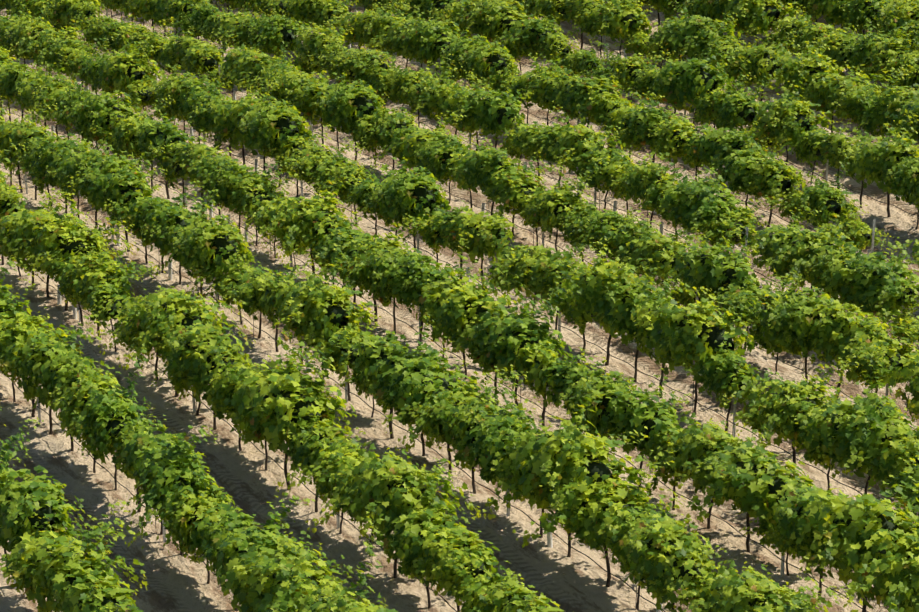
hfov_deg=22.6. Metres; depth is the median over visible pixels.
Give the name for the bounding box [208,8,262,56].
vine
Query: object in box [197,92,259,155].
vine
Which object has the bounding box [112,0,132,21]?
vine
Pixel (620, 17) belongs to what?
vine
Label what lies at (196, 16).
vine
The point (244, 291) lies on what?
vine
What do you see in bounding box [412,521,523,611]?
vine
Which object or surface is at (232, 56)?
vine
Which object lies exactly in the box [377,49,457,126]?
vine
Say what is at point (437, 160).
vine
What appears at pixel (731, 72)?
vine
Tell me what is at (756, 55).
vine
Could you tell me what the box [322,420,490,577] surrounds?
vine
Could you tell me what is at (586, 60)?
vine
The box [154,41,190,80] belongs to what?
vine
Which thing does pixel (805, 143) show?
vine
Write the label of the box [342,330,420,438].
vine
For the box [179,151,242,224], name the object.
vine
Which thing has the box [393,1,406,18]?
vine
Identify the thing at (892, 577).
vine
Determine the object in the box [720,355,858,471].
vine
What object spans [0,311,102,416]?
vine
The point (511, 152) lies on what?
vine
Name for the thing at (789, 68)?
vine
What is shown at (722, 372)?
vine
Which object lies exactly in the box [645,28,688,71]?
vine
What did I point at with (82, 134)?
vine
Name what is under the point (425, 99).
vine
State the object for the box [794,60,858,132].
vine
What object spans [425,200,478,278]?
vine
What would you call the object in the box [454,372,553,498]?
vine
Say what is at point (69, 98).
vine
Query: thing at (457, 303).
vine
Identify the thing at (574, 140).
vine
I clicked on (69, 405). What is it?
vine
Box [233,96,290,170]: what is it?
vine
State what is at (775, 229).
vine
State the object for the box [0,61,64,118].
vine
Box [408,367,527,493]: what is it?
vine
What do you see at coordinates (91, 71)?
vine
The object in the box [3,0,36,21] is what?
vine
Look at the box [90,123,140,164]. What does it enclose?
vine
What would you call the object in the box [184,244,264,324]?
vine
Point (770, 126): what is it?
vine
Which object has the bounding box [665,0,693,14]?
vine
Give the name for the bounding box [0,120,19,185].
vine
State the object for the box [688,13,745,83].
vine
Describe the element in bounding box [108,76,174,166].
vine
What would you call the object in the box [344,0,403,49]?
vine
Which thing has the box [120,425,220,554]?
vine
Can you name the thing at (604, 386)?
vine
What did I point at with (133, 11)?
vine
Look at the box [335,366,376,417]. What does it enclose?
vine
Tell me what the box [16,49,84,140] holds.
vine
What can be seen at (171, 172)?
vine
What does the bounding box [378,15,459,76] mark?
vine
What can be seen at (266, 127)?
vine
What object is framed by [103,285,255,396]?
vine
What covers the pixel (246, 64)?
vine
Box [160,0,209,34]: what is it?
vine
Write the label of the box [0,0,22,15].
vine
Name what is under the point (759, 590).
vine
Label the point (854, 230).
vine
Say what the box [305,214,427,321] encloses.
vine
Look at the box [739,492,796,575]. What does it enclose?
vine
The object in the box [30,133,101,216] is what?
vine
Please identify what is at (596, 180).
vine
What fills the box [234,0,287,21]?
vine
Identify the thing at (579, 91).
vine
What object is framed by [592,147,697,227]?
vine
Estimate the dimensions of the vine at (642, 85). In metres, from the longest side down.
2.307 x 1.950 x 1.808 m
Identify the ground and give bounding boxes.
[0,0,918,611]
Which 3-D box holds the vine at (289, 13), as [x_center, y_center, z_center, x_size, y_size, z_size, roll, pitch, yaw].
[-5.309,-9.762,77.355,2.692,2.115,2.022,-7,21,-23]
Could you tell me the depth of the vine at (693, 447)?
39.18 m
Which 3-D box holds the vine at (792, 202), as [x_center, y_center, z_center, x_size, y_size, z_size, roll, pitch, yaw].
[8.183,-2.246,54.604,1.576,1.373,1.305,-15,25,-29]
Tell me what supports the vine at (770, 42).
on the ground
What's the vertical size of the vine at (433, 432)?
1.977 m
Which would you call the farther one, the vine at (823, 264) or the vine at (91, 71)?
the vine at (91, 71)
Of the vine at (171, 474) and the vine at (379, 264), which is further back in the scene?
the vine at (379, 264)
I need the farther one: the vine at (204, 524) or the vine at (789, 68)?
the vine at (789, 68)
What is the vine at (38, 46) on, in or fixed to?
on the ground
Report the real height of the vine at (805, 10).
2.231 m
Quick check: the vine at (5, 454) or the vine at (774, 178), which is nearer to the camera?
the vine at (5, 454)
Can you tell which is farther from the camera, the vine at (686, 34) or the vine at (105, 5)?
the vine at (105, 5)
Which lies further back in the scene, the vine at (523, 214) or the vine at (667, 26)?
the vine at (667, 26)
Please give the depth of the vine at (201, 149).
57.58 m
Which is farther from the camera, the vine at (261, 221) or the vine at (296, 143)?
the vine at (296, 143)
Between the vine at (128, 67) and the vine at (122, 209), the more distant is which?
the vine at (128, 67)
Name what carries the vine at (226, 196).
on the ground
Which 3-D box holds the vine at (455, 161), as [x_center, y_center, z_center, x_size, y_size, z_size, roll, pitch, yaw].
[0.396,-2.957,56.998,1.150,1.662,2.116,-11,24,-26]
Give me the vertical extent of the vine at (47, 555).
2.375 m
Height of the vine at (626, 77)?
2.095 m
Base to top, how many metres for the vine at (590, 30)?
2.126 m
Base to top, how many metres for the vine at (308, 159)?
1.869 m
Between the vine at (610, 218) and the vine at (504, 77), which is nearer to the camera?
the vine at (610, 218)
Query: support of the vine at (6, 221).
on the ground
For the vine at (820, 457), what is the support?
on the ground
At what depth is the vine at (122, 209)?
53.50 m
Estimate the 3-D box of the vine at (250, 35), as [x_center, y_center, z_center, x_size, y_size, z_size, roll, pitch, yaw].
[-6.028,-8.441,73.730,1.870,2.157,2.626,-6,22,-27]
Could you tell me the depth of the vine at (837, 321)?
44.59 m
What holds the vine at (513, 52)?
on the ground
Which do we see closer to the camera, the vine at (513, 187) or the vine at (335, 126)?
the vine at (513, 187)
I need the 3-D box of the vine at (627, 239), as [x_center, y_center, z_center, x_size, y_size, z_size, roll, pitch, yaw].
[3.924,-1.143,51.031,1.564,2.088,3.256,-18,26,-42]
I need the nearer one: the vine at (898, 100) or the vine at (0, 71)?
the vine at (898, 100)
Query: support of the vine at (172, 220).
on the ground
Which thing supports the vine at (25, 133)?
on the ground
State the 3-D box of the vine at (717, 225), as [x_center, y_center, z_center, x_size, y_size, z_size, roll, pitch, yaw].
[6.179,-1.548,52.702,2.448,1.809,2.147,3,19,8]
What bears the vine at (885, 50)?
on the ground
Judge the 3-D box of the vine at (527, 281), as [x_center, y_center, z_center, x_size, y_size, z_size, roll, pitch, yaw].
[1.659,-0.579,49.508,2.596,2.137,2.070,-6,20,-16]
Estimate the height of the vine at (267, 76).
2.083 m
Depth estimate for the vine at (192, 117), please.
63.08 m
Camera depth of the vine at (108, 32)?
76.14 m
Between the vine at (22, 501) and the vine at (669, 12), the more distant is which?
the vine at (669, 12)
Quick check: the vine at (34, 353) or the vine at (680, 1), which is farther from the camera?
the vine at (680, 1)
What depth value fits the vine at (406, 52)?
69.81 m
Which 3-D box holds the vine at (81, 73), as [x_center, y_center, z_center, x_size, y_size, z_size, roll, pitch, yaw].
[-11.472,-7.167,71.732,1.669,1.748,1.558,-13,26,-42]
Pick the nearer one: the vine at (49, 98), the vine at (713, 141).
the vine at (713, 141)
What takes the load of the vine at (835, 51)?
on the ground
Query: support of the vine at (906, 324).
on the ground
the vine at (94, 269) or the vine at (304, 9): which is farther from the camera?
the vine at (304, 9)
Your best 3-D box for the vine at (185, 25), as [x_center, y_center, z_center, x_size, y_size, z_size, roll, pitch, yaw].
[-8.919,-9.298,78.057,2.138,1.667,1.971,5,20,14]
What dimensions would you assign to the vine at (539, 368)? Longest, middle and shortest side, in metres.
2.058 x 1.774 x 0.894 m
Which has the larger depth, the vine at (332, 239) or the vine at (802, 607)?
the vine at (332, 239)
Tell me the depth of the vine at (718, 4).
69.77 m
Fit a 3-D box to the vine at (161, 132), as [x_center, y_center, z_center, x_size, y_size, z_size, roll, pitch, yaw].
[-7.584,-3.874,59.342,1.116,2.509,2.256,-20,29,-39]
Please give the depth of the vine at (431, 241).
52.78 m
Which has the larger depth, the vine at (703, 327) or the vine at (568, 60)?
the vine at (568, 60)
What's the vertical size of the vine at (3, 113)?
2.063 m
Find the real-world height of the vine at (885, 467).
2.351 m
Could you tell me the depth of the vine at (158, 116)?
66.22 m
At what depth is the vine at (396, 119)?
60.31 m
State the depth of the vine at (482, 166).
55.79 m
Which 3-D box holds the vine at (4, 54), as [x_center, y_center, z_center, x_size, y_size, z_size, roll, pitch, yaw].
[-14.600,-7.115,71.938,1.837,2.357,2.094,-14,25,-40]
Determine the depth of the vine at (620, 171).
55.87 m
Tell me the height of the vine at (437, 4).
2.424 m
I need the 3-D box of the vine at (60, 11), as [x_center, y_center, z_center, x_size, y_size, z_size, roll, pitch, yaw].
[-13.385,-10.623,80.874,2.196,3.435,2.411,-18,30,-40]
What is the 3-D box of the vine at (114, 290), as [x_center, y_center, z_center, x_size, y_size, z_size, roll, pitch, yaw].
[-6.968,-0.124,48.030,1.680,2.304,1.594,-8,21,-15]
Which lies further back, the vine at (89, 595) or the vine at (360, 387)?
the vine at (360, 387)
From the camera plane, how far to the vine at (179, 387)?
44.09 m
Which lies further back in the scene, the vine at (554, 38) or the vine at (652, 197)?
the vine at (554, 38)
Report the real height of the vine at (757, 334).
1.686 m
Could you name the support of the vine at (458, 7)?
on the ground
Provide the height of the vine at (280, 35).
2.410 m
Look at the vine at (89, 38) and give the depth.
78.82 m
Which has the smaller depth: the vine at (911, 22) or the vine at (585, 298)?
the vine at (585, 298)
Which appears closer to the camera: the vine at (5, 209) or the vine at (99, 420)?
the vine at (99, 420)
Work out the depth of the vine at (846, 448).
39.71 m
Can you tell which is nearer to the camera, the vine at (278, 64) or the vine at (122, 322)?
the vine at (122, 322)
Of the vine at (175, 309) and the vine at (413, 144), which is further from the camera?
the vine at (413, 144)
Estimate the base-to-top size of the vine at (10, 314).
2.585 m
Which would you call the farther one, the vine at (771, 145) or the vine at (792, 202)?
the vine at (771, 145)
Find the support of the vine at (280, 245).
on the ground
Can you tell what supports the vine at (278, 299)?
on the ground
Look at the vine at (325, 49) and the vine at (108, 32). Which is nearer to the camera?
the vine at (325, 49)
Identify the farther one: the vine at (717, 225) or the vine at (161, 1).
the vine at (161, 1)
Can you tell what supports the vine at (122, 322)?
on the ground
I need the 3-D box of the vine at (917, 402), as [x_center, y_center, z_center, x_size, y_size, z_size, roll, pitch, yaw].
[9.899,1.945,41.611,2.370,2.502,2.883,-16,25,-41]
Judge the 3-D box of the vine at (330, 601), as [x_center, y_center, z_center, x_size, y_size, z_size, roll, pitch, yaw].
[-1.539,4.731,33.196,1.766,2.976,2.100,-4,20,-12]
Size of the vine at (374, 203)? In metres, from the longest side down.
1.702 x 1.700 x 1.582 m
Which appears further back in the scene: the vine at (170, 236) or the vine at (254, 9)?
the vine at (254, 9)
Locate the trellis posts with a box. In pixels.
[17,3,888,575]
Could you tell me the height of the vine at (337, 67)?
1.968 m
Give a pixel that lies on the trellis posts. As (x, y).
(421, 321)
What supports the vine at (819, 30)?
on the ground
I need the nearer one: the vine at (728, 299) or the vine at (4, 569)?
the vine at (4, 569)
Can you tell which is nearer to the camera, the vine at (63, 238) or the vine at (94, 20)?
the vine at (63, 238)
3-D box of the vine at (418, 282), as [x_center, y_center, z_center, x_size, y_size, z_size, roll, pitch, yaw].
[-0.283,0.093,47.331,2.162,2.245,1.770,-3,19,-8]
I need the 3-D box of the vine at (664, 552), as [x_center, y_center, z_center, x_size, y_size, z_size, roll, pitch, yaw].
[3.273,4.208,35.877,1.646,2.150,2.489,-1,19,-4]
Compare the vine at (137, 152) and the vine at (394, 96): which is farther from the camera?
the vine at (394, 96)
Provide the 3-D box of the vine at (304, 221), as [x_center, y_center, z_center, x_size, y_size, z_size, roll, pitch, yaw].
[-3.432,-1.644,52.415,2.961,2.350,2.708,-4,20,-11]
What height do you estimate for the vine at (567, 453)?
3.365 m
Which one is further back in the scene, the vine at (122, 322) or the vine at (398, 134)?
the vine at (398, 134)
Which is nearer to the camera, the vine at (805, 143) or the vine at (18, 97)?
the vine at (805, 143)
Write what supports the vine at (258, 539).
on the ground
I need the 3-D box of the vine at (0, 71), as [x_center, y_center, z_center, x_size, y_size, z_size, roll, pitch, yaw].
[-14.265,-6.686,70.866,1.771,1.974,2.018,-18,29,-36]
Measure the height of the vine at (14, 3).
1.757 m
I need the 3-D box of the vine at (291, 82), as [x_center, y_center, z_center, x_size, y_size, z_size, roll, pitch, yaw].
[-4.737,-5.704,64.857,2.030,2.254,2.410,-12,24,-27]
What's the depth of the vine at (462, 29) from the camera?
73.00 m
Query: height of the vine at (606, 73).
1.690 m
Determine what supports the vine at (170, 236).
on the ground
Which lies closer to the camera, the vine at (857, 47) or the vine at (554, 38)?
the vine at (857, 47)
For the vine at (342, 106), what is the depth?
61.70 m
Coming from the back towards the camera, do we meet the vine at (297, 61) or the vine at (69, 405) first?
the vine at (297, 61)
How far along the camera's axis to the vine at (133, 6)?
81.10 m
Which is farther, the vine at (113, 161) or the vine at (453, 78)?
the vine at (453, 78)
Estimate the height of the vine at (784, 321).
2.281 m
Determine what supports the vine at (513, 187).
on the ground
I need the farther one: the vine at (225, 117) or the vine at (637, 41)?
the vine at (637, 41)
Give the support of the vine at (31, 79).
on the ground
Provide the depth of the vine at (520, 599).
34.10 m
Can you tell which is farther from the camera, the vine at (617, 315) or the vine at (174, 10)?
the vine at (174, 10)
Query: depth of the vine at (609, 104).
61.27 m
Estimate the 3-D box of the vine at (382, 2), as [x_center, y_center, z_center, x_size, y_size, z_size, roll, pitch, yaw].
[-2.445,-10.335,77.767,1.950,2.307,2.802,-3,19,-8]
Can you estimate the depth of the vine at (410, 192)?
53.39 m
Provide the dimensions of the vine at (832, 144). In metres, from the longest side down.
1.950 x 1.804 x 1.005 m
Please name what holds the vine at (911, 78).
on the ground
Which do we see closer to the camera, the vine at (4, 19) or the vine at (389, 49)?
the vine at (389, 49)
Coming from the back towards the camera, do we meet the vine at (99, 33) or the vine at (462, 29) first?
the vine at (99, 33)
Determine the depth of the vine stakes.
49.41 m
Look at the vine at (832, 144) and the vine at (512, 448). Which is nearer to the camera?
the vine at (512, 448)
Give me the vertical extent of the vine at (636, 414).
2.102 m
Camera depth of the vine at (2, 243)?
53.15 m
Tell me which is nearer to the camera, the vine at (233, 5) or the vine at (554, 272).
the vine at (554, 272)
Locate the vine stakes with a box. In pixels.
[44,57,879,611]
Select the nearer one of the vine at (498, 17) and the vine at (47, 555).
the vine at (47, 555)
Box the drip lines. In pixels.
[0,2,918,611]
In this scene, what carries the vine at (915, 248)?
on the ground
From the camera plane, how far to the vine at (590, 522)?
37.02 m
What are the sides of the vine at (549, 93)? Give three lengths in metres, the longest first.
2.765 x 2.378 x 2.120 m
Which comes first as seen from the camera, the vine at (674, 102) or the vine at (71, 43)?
the vine at (674, 102)
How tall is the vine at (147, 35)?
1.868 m
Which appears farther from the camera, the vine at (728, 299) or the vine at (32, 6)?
the vine at (32, 6)
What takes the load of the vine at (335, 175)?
on the ground
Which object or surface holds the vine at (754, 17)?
on the ground
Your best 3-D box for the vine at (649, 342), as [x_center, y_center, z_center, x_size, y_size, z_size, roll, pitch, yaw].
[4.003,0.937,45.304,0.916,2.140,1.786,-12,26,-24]
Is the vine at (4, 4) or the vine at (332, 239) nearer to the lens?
the vine at (332, 239)
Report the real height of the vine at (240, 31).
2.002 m
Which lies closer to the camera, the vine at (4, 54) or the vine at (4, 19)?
the vine at (4, 54)
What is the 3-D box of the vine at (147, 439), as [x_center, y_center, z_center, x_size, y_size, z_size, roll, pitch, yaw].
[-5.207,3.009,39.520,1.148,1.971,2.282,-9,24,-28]
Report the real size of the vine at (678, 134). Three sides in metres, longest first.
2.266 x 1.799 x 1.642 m
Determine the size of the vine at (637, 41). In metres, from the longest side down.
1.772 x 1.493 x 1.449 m
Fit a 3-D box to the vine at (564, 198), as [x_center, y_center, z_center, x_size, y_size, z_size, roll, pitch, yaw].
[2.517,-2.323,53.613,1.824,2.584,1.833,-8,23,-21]
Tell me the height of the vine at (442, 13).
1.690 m
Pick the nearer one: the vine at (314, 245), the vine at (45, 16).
the vine at (314, 245)
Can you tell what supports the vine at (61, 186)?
on the ground
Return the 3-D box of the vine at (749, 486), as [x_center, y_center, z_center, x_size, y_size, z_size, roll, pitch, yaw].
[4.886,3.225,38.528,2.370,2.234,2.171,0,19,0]
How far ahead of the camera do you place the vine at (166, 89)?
64.80 m
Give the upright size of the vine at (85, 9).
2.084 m
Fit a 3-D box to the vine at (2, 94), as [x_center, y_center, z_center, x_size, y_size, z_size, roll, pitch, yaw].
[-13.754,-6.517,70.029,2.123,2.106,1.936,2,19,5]
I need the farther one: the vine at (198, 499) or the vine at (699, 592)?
the vine at (198, 499)
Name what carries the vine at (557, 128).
on the ground
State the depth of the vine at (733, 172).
55.93 m
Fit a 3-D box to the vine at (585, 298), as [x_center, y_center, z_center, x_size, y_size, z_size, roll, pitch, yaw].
[3.152,0.025,46.831,3.692,2.856,1.744,14,24,34]
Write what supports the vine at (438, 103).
on the ground
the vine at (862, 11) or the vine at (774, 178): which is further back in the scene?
the vine at (862, 11)
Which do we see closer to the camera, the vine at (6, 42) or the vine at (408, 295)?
the vine at (408, 295)
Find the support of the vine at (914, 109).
on the ground
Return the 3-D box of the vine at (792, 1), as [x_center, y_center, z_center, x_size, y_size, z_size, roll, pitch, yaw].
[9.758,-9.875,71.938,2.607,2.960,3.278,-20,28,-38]
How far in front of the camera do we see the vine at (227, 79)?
69.14 m
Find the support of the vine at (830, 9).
on the ground
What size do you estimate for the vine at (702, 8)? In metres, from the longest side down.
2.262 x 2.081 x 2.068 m
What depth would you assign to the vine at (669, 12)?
72.32 m
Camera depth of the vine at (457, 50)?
67.23 m
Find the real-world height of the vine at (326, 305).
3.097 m
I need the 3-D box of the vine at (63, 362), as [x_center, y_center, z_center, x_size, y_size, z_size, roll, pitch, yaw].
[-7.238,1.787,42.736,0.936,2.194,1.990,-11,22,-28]
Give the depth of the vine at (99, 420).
40.57 m
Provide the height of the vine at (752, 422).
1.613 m
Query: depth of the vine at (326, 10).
75.20 m
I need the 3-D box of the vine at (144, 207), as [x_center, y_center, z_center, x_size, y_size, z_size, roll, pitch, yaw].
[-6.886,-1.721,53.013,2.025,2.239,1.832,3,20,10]
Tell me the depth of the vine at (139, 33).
75.23 m
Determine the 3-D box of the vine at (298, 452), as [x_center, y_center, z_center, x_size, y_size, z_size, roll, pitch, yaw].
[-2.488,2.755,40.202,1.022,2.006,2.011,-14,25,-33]
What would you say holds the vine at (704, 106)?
on the ground
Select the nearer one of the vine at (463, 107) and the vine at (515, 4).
the vine at (463, 107)
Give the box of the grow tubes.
[0,9,870,611]
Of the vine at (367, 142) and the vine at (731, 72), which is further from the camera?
the vine at (731, 72)
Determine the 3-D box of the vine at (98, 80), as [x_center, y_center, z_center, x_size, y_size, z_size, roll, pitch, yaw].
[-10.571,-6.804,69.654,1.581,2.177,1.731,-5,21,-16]
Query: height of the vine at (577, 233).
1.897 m
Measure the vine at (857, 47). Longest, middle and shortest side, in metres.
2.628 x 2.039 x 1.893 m
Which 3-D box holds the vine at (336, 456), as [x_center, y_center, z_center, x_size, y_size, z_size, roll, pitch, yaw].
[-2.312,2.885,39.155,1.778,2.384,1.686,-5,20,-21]
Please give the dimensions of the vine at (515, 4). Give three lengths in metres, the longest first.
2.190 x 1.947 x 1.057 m
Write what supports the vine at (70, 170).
on the ground
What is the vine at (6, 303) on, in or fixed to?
on the ground
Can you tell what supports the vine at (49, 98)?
on the ground
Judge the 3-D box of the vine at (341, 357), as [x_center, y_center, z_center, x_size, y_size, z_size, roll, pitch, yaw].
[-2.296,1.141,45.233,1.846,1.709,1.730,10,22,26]
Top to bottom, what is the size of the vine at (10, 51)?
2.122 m
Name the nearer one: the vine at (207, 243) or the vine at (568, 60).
the vine at (207, 243)
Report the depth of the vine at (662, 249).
49.79 m
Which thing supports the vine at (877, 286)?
on the ground
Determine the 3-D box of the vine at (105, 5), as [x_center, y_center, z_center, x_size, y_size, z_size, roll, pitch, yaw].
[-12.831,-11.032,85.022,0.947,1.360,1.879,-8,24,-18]
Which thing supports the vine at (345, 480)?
on the ground
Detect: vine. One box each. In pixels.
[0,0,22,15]
[0,0,59,63]
[0,9,31,44]
[0,24,18,65]
[0,46,19,64]
[0,50,7,116]
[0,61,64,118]
[0,64,15,121]
[0,96,16,123]
[0,100,56,192]
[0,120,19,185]
[0,138,25,210]
[0,182,27,264]
[0,184,111,297]
[0,189,109,284]
[0,217,21,276]
[0,257,31,319]
[0,273,51,401]
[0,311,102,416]
[0,312,109,434]
[0,407,43,487]
[0,465,93,597]
[0,507,122,611]
[1,119,56,199]
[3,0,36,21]
[3,500,147,611]
[4,9,55,77]
[4,151,52,209]
[10,14,98,74]
[11,0,33,17]
[13,68,52,118]
[14,0,54,20]
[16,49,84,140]
[20,70,45,131]
[23,131,166,228]
[24,26,123,83]
[24,239,130,325]
[27,177,139,310]
[27,237,163,337]
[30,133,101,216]
[32,87,74,139]
[32,340,99,450]
[38,87,145,149]
[41,5,52,27]
[45,0,105,31]
[45,145,111,218]
[46,19,74,32]
[46,548,143,611]
[48,359,127,472]
[53,70,95,136]
[65,43,134,92]
[66,1,100,43]
[67,48,93,89]
[67,141,164,251]
[67,336,155,489]
[68,13,137,51]
[68,50,99,94]
[70,120,106,148]
[74,139,150,227]
[75,24,96,52]
[83,44,127,102]
[87,240,154,351]
[89,20,117,55]
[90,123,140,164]
[90,299,212,380]
[96,296,140,365]
[97,14,175,94]
[98,20,136,55]
[99,0,116,18]
[99,195,151,262]
[102,0,124,15]
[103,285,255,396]
[106,413,150,511]
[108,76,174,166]
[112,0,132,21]
[114,23,152,51]
[115,415,194,534]
[117,24,175,64]
[119,0,143,25]
[120,0,155,31]
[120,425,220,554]
[122,180,202,272]
[123,63,162,117]
[127,121,158,188]
[129,113,194,198]
[133,0,212,36]
[137,303,201,415]
[139,27,174,75]
[140,189,221,284]
[141,224,254,296]
[147,470,239,583]
[148,64,197,132]
[148,140,197,201]
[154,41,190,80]
[154,84,178,124]
[157,0,176,32]
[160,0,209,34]
[162,319,251,429]
[163,26,211,63]
[165,6,231,40]
[165,63,231,155]
[167,130,236,212]
[169,0,235,44]
[173,202,254,304]
[174,66,231,143]
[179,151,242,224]
[181,38,229,84]
[182,148,300,233]
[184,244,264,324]
[184,504,276,610]
[187,0,236,61]
[191,335,335,470]
[192,78,279,164]
[192,508,350,611]
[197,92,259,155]
[199,492,360,610]
[202,62,226,90]
[206,152,303,245]
[206,355,287,450]
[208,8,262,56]
[209,9,270,47]
[212,255,312,338]
[214,30,315,97]
[214,45,259,95]
[215,0,252,12]
[219,61,239,100]
[231,297,375,489]
[233,0,254,15]
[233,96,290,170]
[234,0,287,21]
[235,13,320,58]
[237,90,313,186]
[238,63,307,106]
[242,8,278,56]
[242,171,361,273]
[245,175,299,257]
[246,65,324,123]
[248,272,283,351]
[250,0,260,14]
[252,58,299,100]
[262,226,305,266]
[265,123,334,196]
[265,274,309,363]
[272,0,304,42]
[274,422,366,533]
[276,133,361,195]
[276,409,351,511]
[277,0,336,28]
[278,222,380,378]
[285,319,378,400]
[286,230,334,288]
[287,54,328,75]
[288,68,337,146]
[293,511,397,611]
[294,15,353,77]
[294,455,444,556]
[298,34,347,78]
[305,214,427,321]
[306,43,359,83]
[306,160,379,225]
[309,0,357,29]
[310,208,386,304]
[312,137,363,207]
[316,70,385,161]
[318,2,401,48]
[321,236,421,333]
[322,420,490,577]
[328,125,339,150]
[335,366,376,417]
[336,46,395,82]
[341,169,388,234]
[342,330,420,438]
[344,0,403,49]
[348,92,397,166]
[352,0,364,10]
[355,0,395,13]
[356,172,406,234]
[361,64,414,108]
[362,3,415,67]
[363,0,395,11]
[363,313,485,455]
[364,0,405,62]
[364,124,458,171]
[370,107,424,173]
[372,462,477,608]
[373,155,450,251]
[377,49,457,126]
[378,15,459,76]
[379,251,481,345]
[381,365,517,473]
[383,0,425,20]
[386,70,414,116]
[389,5,434,68]
[390,248,499,356]
[392,110,497,180]
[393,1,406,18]
[398,211,453,261]
[401,53,465,125]
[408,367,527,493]
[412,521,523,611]
[413,131,466,203]
[416,223,525,378]
[418,0,465,22]
[424,130,565,214]
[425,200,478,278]
[427,7,469,34]
[427,60,508,153]
[427,542,522,611]
[431,59,461,83]
[434,74,487,136]
[440,2,472,37]
[440,29,492,87]
[441,0,531,45]
[443,295,510,393]
[444,205,516,288]
[445,0,524,43]
[445,149,477,207]
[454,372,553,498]
[455,409,648,537]
[458,34,518,86]
[467,76,531,147]
[473,227,606,318]
[473,257,593,405]
[476,244,512,306]
[477,59,519,98]
[480,165,548,235]
[492,37,534,72]
[492,568,563,611]
[493,13,567,72]
[500,111,526,170]
[508,72,546,125]
[509,121,553,183]
[510,349,654,556]
[512,41,571,124]
[512,340,567,430]
[512,450,685,586]
[513,0,527,19]
[516,193,553,245]
[518,0,560,21]
[522,237,711,365]
[523,283,603,349]
[527,149,612,251]
[529,193,635,261]
[530,251,579,329]
[533,122,608,187]
[534,24,579,69]
[534,100,639,197]
[535,347,620,413]
[539,0,574,31]
[539,56,581,123]
[547,41,602,76]
[549,68,627,127]
[554,0,605,51]
[557,209,661,261]
[559,356,636,450]
[562,207,710,278]
[565,0,643,57]
[567,122,637,211]
[571,46,604,77]
[580,52,623,91]
[583,0,652,56]
[585,91,650,152]
[590,37,675,103]
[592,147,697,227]
[592,259,683,381]
[597,91,687,160]
[599,368,691,486]
[601,161,638,222]
[608,210,705,288]
[609,487,691,610]
[610,265,788,413]
[613,20,649,63]
[619,513,723,611]
[620,87,686,161]
[622,0,657,11]
[623,170,711,238]
[626,0,665,31]
[628,313,686,397]
[629,53,670,107]
[640,419,721,509]
[644,8,697,61]
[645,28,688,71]
[646,51,695,117]
[646,106,699,179]
[646,392,783,528]
[650,151,748,240]
[653,38,736,128]
[656,0,689,20]
[656,1,756,58]
[662,282,705,308]
[664,333,797,431]
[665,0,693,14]
[666,562,746,611]
[672,222,759,311]
[676,133,709,181]
[677,194,780,255]
[683,441,813,552]
[683,537,832,611]
[685,0,724,29]
[686,123,754,192]
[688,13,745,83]
[688,57,755,127]
[707,264,802,353]
[708,0,779,41]
[708,53,782,139]
[710,121,790,207]
[718,33,761,86]
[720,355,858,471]
[722,0,803,45]
[726,29,799,100]
[734,292,803,373]
[738,124,780,150]
[739,377,772,440]
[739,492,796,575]
[741,205,821,295]
[742,139,805,226]
[743,205,868,291]
[746,585,853,611]
[750,18,799,56]
[752,55,836,164]
[755,275,840,381]
[760,28,844,102]
[766,182,821,222]
[768,483,843,599]
[771,115,830,183]
[772,12,816,52]
[775,0,799,30]
[778,0,803,18]
[780,2,861,56]
[790,455,918,611]
[791,345,918,493]
[791,371,863,489]
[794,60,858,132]
[795,0,825,27]
[796,148,862,228]
[799,517,918,611]
[800,298,902,399]
[805,234,863,302]
[806,0,882,28]
[808,124,859,188]
[813,31,856,75]
[816,60,916,140]
[821,223,918,326]
[823,410,918,507]
[825,305,918,392]
[828,204,891,250]
[835,146,889,207]
[836,0,890,34]
[839,18,888,80]
[842,108,918,216]
[847,71,900,136]
[855,47,918,92]
[857,0,918,100]
[873,0,918,44]
[874,8,918,48]
[876,83,918,135]
[882,98,918,141]
[884,462,918,515]
[886,145,918,228]
[886,304,918,345]
[887,239,918,284]
[888,352,918,422]
[909,166,918,209]
[912,384,918,406]
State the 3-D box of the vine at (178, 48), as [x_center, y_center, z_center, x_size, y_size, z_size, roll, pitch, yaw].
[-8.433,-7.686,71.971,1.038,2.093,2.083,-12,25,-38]
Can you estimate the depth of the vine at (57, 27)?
81.69 m
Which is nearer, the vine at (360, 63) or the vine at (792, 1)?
the vine at (360, 63)
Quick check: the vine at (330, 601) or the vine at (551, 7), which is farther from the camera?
the vine at (551, 7)
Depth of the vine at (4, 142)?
60.55 m
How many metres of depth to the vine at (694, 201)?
52.85 m
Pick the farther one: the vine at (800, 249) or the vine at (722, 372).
the vine at (800, 249)
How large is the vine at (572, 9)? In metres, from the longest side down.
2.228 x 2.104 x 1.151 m
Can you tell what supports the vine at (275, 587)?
on the ground
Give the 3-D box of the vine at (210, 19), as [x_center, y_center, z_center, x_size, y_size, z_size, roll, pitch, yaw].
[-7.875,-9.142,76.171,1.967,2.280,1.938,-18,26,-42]
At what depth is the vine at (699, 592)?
34.58 m
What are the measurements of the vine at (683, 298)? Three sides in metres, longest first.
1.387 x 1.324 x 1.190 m
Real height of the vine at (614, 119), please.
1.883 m
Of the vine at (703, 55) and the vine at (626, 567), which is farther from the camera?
the vine at (703, 55)
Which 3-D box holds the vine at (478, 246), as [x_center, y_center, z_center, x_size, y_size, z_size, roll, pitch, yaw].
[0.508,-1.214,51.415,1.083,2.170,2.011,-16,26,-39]
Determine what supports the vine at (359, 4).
on the ground
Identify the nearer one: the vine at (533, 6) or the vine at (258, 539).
the vine at (258, 539)
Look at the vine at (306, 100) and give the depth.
63.65 m
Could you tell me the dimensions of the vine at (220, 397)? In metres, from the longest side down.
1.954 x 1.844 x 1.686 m
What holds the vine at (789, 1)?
on the ground
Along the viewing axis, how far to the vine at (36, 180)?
58.92 m

